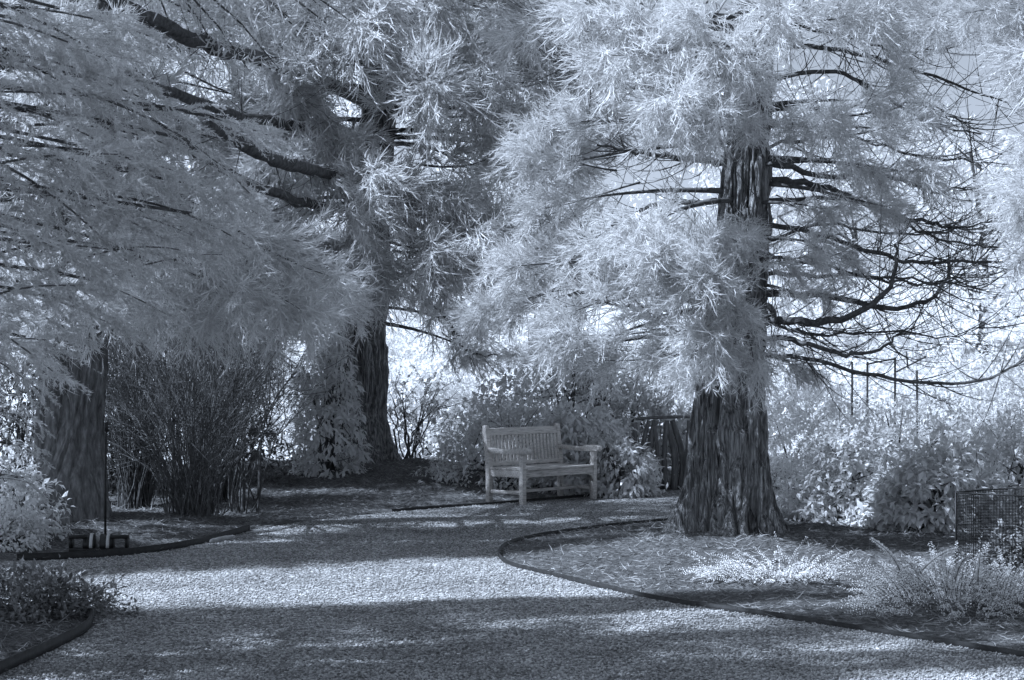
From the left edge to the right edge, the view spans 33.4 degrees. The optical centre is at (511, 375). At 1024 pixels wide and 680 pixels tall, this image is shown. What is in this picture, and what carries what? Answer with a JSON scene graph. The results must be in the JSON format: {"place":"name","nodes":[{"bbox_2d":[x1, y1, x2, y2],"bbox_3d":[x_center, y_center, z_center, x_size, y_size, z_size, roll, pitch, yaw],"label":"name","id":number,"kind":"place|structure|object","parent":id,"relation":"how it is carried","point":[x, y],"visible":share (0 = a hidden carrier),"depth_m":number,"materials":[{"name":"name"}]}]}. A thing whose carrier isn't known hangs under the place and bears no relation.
{"place":"outdoors","nodes":[
{"label":"outdoors","id":0,"kind":"place"},
{"bbox_2d":[0,483,1023,679],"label":"gravel path","id":1,"kind":"structure","parent":0,"point":[671,496],"depth_m":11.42,"materials":[{"name":"grey gravel"}]},
{"bbox_2d":[209,535,235,542],"bbox_3d":[-2.733,1.543,16.118,0.048,0.056,0.396,0,0,24],"label":"log","id":2,"kind":"object","parent":1,"relation":"on","point":[217,539],"visible":1,"depth_m":16.07,"materials":[{"name":"grey wood"}]},
{"bbox_2d":[392,492,611,511],"bbox_3d":[0.096,1.597,21.571,0.064,0.065,4.339,0,0,44],"label":"path edging","id":3,"kind":"object","parent":1,"relation":"on","point":[471,504],"visible":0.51,"depth_m":21.07,"materials":[{"name":"metal"}]},
{"bbox_2d":[498,511,1023,656],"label":"path edging","id":4,"kind":"object","parent":1,"relation":"on","point":[1007,651],"visible":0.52,"depth_m":11.55,"materials":[{"name":"metal"}]},
{"bbox_2d":[0,268,1023,662],"bbox_3d":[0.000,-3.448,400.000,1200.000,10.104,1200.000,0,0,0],"label":"ground","id":5,"kind":"structure","parent":0,"point":[576,552],"depth_m":15.85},
{"bbox_2d":[0,335,43,493],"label":"shrub","id":6,"kind":"object","parent":5,"relation":"on","point":[20,436],"visible":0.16,"depth_m":20.34,"materials":[{"name":"grey plant"}]},
{"bbox_2d":[3,563,43,591],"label":"verge plant","id":7,"kind":"object","parent":5,"relation":"on","point":[10,577],"visible":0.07,"depth_m":12.64,"materials":[{"name":"grey plant"}]},
{"bbox_2d":[0,555,56,583],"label":"verge plant","id":8,"kind":"object","parent":5,"relation":"on","point":[14,559],"visible":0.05,"depth_m":13.23,"materials":[{"name":"grey plant"}]},
{"bbox_2d":[0,495,59,552],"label":"shrub","id":9,"kind":"object","parent":5,"relation":"on","point":[32,539],"visible":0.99,"depth_m":15.45,"materials":[{"name":"grey plant"}]},
{"bbox_2d":[0,430,74,540],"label":"shrub","id":10,"kind":"object","parent":5,"relation":"on","point":[42,508],"visible":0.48,"depth_m":16.15,"materials":[{"name":"grey plant"}]},
{"bbox_2d":[0,602,92,673],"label":"path edging","id":11,"kind":"object","parent":5,"relation":"on","point":[28,654],"visible":0.61,"depth_m":9.84,"materials":[{"name":"metal"}]},
{"bbox_2d":[26,565,77,585],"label":"verge plant","id":12,"kind":"object","parent":5,"relation":"on","point":[49,573],"visible":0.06,"depth_m":13.00,"materials":[{"name":"grey plant"}]},
{"bbox_2d":[0,555,144,623],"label":"bedding plant","id":13,"kind":"object","parent":5,"relation":"on","point":[43,601],"visible":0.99,"depth_m":11.25,"materials":[{"name":"grey plant"}]},
{"bbox_2d":[7,309,169,495],"bbox_3d":[-5.506,0.159,22.568,2.264,3.169,1.648,0,0,0],"label":"shrub","id":14,"kind":"object","parent":5,"relation":"on","point":[112,482],"visible":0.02,"depth_m":22.34,"materials":[{"name":"grey plant"}]},
{"bbox_2d":[69,422,128,551],"bbox_3d":[-3.700,1.000,15.298,0.520,1.160,0.116,0,0,0],"label":"pole stand","id":15,"kind":"object","parent":5,"relation":"on","point":[107,541],"visible":1,"depth_m":15.27,"materials":[{"name":"black plastic"}]},
{"bbox_2d":[2,50,223,362],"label":"background tree","id":16,"kind":"object","parent":5,"relation":"on","point":[179,103],"visible":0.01,"depth_m":58.78,"materials":[{"name":"grey plant"}]},
{"bbox_2d":[17,524,249,559],"bbox_3d":[-3.248,1.583,16.028,0.571,0.094,3.249,0,0,29],"label":"path edging","id":17,"kind":"object","parent":5,"relation":"on","point":[121,551],"visible":0.66,"depth_m":15.20,"materials":[{"name":"metal"}]},
{"bbox_2d":[34,269,240,508],"bbox_3d":[-4.427,-0.380,19.765,2.840,3.853,2.850,0,0,0],"label":"bare shrub","id":18,"kind":"object","parent":5,"relation":"on","point":[135,494],"visible":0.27,"depth_m":19.66,"materials":[{"name":"grey plant"}]},
{"bbox_2d":[0,0,316,508],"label":"fir tree","id":19,"kind":"object","parent":5,"relation":"on","point":[133,157],"visible":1,"depth_m":8.87,"materials":[{"name":"grey plant"}]},
{"bbox_2d":[0,0,346,417],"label":"sequoia tree","id":20,"kind":"object","parent":5,"relation":"on","point":[172,78],"visible":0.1,"depth_m":22.96,"materials":[{"name":"grey plant"}]},
{"bbox_2d":[0,0,395,524],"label":"sequoia tree","id":21,"kind":"object","parent":5,"relation":"on","point":[73,427],"visible":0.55,"depth_m":16.70,"materials":[{"name":"grey plant"}]},
{"bbox_2d":[77,293,327,516],"bbox_3d":[-3.662,0.092,18.574,3.425,2.874,3.304,0,0,0],"label":"bare shrub","id":22,"kind":"object","parent":5,"relation":"on","point":[195,489],"visible":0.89,"depth_m":18.43,"materials":[{"name":"grey plant"}]},
{"bbox_2d":[106,299,302,486],"bbox_3d":[-4.553,-0.110,23.425,3.389,3.403,1.743,0,0,0],"label":"shrub","id":23,"kind":"object","parent":5,"relation":"on","point":[272,461],"visible":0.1,"depth_m":23.23,"materials":[{"name":"grey plant"}]},
{"bbox_2d":[108,250,365,501],"bbox_3d":[-3.648,-0.230,20.754,3.560,3.489,3.121,0,0,30],"label":"bare shrub","id":24,"kind":"object","parent":5,"relation":"on","point":[224,494],"visible":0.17,"depth_m":20.48,"materials":[{"name":"grey plant"}]},
{"bbox_2d":[131,34,360,389],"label":"background tree","id":25,"kind":"object","parent":5,"relation":"on","point":[349,112],"visible":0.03,"depth_m":57.53,"materials":[{"name":"grey plant"}]},
{"bbox_2d":[175,332,326,459],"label":"shrub","id":26,"kind":"object","parent":5,"relation":"on","point":[286,431],"visible":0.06,"depth_m":32.72,"materials":[{"name":"white plant"}]},
{"bbox_2d":[174,288,360,513],"bbox_3d":[-2.715,0.217,19.198,1.836,2.728,2.161,0,0,11],"label":"bare shrub","id":27,"kind":"object","parent":5,"relation":"on","point":[242,503],"visible":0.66,"depth_m":19.32,"materials":[{"name":"grey plant"}]},
{"bbox_2d":[282,318,374,478],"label":"shrub","id":28,"kind":"object","parent":5,"relation":"on","point":[330,458],"visible":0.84,"depth_m":23.98,"materials":[{"name":"grey plant"}]},
{"bbox_2d":[256,315,470,449],"bbox_3d":[-3.184,0.075,37.061,5.067,3.398,3.065,0,0,0],"label":"shrub","id":29,"kind":"object","parent":5,"relation":"on","point":[393,351],"visible":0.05,"depth_m":36.68,"materials":[{"name":"white plant"}]},
{"bbox_2d":[68,0,693,463],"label":"sequoia tree","id":30,"kind":"object","parent":5,"relation":"on","point":[372,188],"visible":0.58,"depth_m":22.48,"materials":[{"name":"grey plant"}]},
{"bbox_2d":[294,36,473,276],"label":"background tree","id":31,"kind":"object","parent":5,"relation":"on","point":[397,123],"visible":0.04,"depth_m":65.32,"materials":[{"name":"grey plant"}]},
{"bbox_2d":[387,364,468,458],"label":"open shrub","id":32,"kind":"object","parent":5,"relation":"on","point":[419,438],"visible":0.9,"depth_m":26.59,"materials":[{"name":"grey plant"}]},
{"bbox_2d":[387,350,515,459],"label":"shrub","id":33,"kind":"object","parent":5,"relation":"on","point":[426,374],"visible":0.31,"depth_m":32.44,"materials":[{"name":"white plant"}]},
{"bbox_2d":[386,256,542,433],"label":"shrub","id":34,"kind":"object","parent":5,"relation":"on","point":[504,343],"visible":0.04,"depth_m":43.48,"materials":[{"name":"white plant"}]},
{"bbox_2d":[392,80,573,377],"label":"background tree","id":35,"kind":"object","parent":5,"relation":"on","point":[475,161],"visible":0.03,"depth_m":60.16,"materials":[{"name":"grey plant"}]},
{"bbox_2d":[390,323,580,450],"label":"shrub","id":36,"kind":"object","parent":5,"relation":"on","point":[471,375],"visible":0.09,"depth_m":35.83,"materials":[{"name":"white plant"}]},
{"bbox_2d":[408,371,587,492],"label":"shrub","id":37,"kind":"object","parent":5,"relation":"on","point":[475,435],"visible":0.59,"depth_m":23.34,"materials":[{"name":"grey plant"}]},
{"bbox_2d":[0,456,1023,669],"bbox_3d":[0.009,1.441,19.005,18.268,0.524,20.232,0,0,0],"label":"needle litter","id":38,"kind":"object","parent":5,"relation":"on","point":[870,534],"visible":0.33,"depth_m":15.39,"materials":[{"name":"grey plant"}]},
{"bbox_2d":[482,423,601,504],"bbox_3d":[0.394,1.129,21.823,0.770,1.002,1.481,0,0,41],"label":"garden bench","id":39,"kind":"object","parent":5,"relation":"on","point":[523,472],"visible":0.98,"depth_m":21.82,"materials":[{"name":"grey wood"}]},
{"bbox_2d":[496,345,599,416],"bbox_3d":[0.574,0.462,25.168,1.627,2.209,1.032,0,0,0],"label":"sapling","id":40,"kind":"object","parent":5,"relation":"on","point":[572,394],"visible":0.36,"depth_m":24.91,"materials":[{"name":"grey plant"}]},
{"bbox_2d":[458,340,643,469],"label":"shrub","id":41,"kind":"object","parent":5,"relation":"on","point":[549,390],"visible":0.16,"depth_m":25.38,"materials":[{"name":"grey plant"}]},
{"bbox_2d":[477,34,671,354],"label":"background tree","id":42,"kind":"object","parent":5,"relation":"on","point":[610,199],"visible":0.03,"depth_m":63.82,"materials":[{"name":"grey plant"}]},
{"bbox_2d":[471,314,680,452],"bbox_3d":[1.289,0.267,34.070,4.398,3.105,3.315,0,0,0],"label":"shrub","id":43,"kind":"object","parent":5,"relation":"on","point":[538,388],"visible":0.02,"depth_m":33.84,"materials":[{"name":"grey plant"}]},
{"bbox_2d":[515,389,663,495],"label":"shrub","id":44,"kind":"object","parent":5,"relation":"on","point":[578,429],"visible":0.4,"depth_m":22.98,"materials":[{"name":"grey plant"}]},
{"bbox_2d":[551,336,632,419],"bbox_3d":[0.881,0.434,25.231,1.844,2.277,0.910,0,0,37],"label":"sapling","id":45,"kind":"object","parent":5,"relation":"on","point":[583,392],"visible":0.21,"depth_m":25.17,"materials":[{"name":"grey plant"}]},
{"bbox_2d":[583,336,640,407],"bbox_3d":[1.550,0.480,24.813,0.934,2.236,1.143,0,0,28],"label":"sapling","id":46,"kind":"object","parent":5,"relation":"on","point":[605,398],"visible":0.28,"depth_m":24.77,"materials":[{"name":"grey plant"}]},
{"bbox_2d":[577,331,661,416],"bbox_3d":[1.360,0.483,25.375,1.742,2.280,1.028,0,0,29],"label":"sapling","id":47,"kind":"object","parent":5,"relation":"on","point":[615,385],"visible":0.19,"depth_m":25.27,"materials":[{"name":"grey plant"}]},
{"bbox_2d":[572,433,667,498],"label":"shrub","id":48,"kind":"object","parent":5,"relation":"on","point":[644,486],"visible":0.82,"depth_m":22.46,"materials":[{"name":"grey plant"}]},
{"bbox_2d":[575,343,675,438],"bbox_3d":[1.698,0.528,24.940,1.564,2.262,1.072,0,0,0],"label":"sapling","id":49,"kind":"object","parent":5,"relation":"on","point":[627,384],"visible":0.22,"depth_m":24.93,"materials":[{"name":"grey plant"}]},
{"bbox_2d":[599,371,691,488],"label":"shrub","id":50,"kind":"object","parent":5,"relation":"on","point":[658,410],"visible":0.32,"depth_m":24.45,"materials":[{"name":"grey plant"}]},
{"bbox_2d":[631,415,689,488],"bbox_3d":[2.038,1.111,23.904,0.990,1.105,0.218,0,0,0],"label":"rustic fence","id":51,"kind":"object","parent":5,"relation":"on","point":[671,431],"visible":0.59,"depth_m":23.89,"materials":[{"name":"grey wood"}]},
{"bbox_2d":[580,304,773,440],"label":"shrub","id":52,"kind":"object","parent":5,"relation":"on","point":[639,344],"visible":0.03,"depth_m":35.66,"materials":[{"name":"grey plant"}]},
{"bbox_2d":[435,0,1023,535],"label":"sequoia tree","id":53,"kind":"object","parent":5,"relation":"on","point":[723,268],"visible":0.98,"depth_m":15.96,"materials":[{"name":"grey plant"}]},
{"bbox_2d":[619,65,855,313],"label":"background tree","id":54,"kind":"object","parent":5,"relation":"on","point":[714,181],"visible":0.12,"depth_m":57.53,"materials":[{"name":"white plant"}]},
{"bbox_2d":[674,532,868,585],"bbox_3d":[1.985,1.389,13.000,1.518,0.387,0.930,0,0,0],"label":"cotoneaster","id":55,"kind":"object","parent":5,"relation":"on","point":[717,572],"visible":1,"depth_m":12.92,"materials":[{"name":"white plant"}]},
{"bbox_2d":[650,238,905,424],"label":"shrub","id":56,"kind":"object","parent":5,"relation":"on","point":[869,315],"visible":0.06,"depth_m":45.44,"materials":[{"name":"white plant"}]},
{"bbox_2d":[770,443,851,510],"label":"shrub","id":57,"kind":"object","parent":5,"relation":"on","point":[783,468],"visible":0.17,"depth_m":20.39,"materials":[{"name":"grey plant"}]},
{"bbox_2d":[765,367,888,464],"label":"shrub","id":58,"kind":"object","parent":5,"relation":"on","point":[786,435],"visible":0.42,"depth_m":30.64,"materials":[{"name":"white plant"}]},
{"bbox_2d":[695,107,992,357],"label":"background tree","id":59,"kind":"object","parent":5,"relation":"on","point":[855,223],"visible":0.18,"depth_m":61.33,"materials":[{"name":"grey plant"}]},
{"bbox_2d":[773,403,948,528],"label":"shrub","id":60,"kind":"object","parent":5,"relation":"on","point":[848,486],"visible":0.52,"depth_m":18.11,"materials":[{"name":"grey plant"}]},
{"bbox_2d":[768,342,1008,451],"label":"shrub","id":61,"kind":"object","parent":5,"relation":"on","point":[884,367],"visible":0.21,"depth_m":34.66,"materials":[{"name":"white plant"}]},
{"bbox_2d":[851,351,925,437],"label":"plant stakes","id":62,"kind":"object","parent":5,"relation":"on","point":[867,382],"visible":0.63,"depth_m":24.90,"materials":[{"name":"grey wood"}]},
{"bbox_2d":[792,389,1008,496],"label":"shrub","id":63,"kind":"object","parent":5,"relation":"on","point":[907,420],"visible":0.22,"depth_m":21.78,"materials":[{"name":"white plant"}]},
{"bbox_2d":[794,0,1023,296],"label":"sequoia tree","id":64,"kind":"object","parent":5,"relation":"on","point":[1010,34],"visible":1,"depth_m":13.90,"materials":[{"name":"white plant"}]},
{"bbox_2d":[803,236,1023,421],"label":"shrub","id":65,"kind":"object","parent":5,"relation":"on","point":[986,301],"visible":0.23,"depth_m":46.45,"materials":[{"name":"white plant"}]},
{"bbox_2d":[836,532,1023,621],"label":"cotoneaster","id":66,"kind":"object","parent":5,"relation":"on","point":[902,578],"visible":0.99,"depth_m":11.42,"materials":[{"name":"grey plant"}]},
{"bbox_2d":[843,420,1023,533],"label":"shrub","id":67,"kind":"object","parent":5,"relation":"on","point":[926,461],"visible":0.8,"depth_m":17.37,"materials":[{"name":"grey plant"}]},
{"bbox_2d":[863,98,1023,360],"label":"background tree","id":68,"kind":"object","parent":5,"relation":"on","point":[984,155],"visible":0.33,"depth_m":59.84,"materials":[{"name":"white plant"}]},
{"bbox_2d":[869,325,1023,454],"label":"shrub","id":69,"kind":"object","parent":5,"relation":"on","point":[921,398],"visible":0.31,"depth_m":32.71,"materials":[{"name":"white plant"}]},
{"bbox_2d":[917,362,1023,492],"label":"shrub","id":70,"kind":"object","parent":5,"relation":"on","point":[1012,403],"visible":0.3,"depth_m":22.43,"materials":[{"name":"white plant"}]},
{"bbox_2d":[926,537,1023,609],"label":"cotoneaster","id":71,"kind":"object","parent":5,"relation":"on","point":[962,599],"visible":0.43,"depth_m":11.66,"materials":[{"name":"grey plant"}]},
{"bbox_2d":[934,387,1023,523],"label":"shrub","id":72,"kind":"object","parent":5,"relation":"on","point":[1014,457],"visible":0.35,"depth_m":18.42,"materials":[{"name":"grey plant"}]},
{"bbox_2d":[955,488,1023,573],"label":"wire cage","id":73,"kind":"object","parent":5,"relation":"on","point":[958,522],"visible":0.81,"depth_m":13.95,"materials":[{"name":"black metal"}]},
{"bbox_2d":[979,506,1023,569],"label":"caged shrub","id":74,"kind":"object","parent":5,"relation":"on","point":[1020,551],"visible":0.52,"depth_m":14.06,"materials":[{"name":"grey plant"}]},
{"bbox_2d":[0,0,1023,349],"label":"sky","id":75,"kind":"structure","parent":0,"point":[964,61],"materials":[{"name":"white"}]}
]}

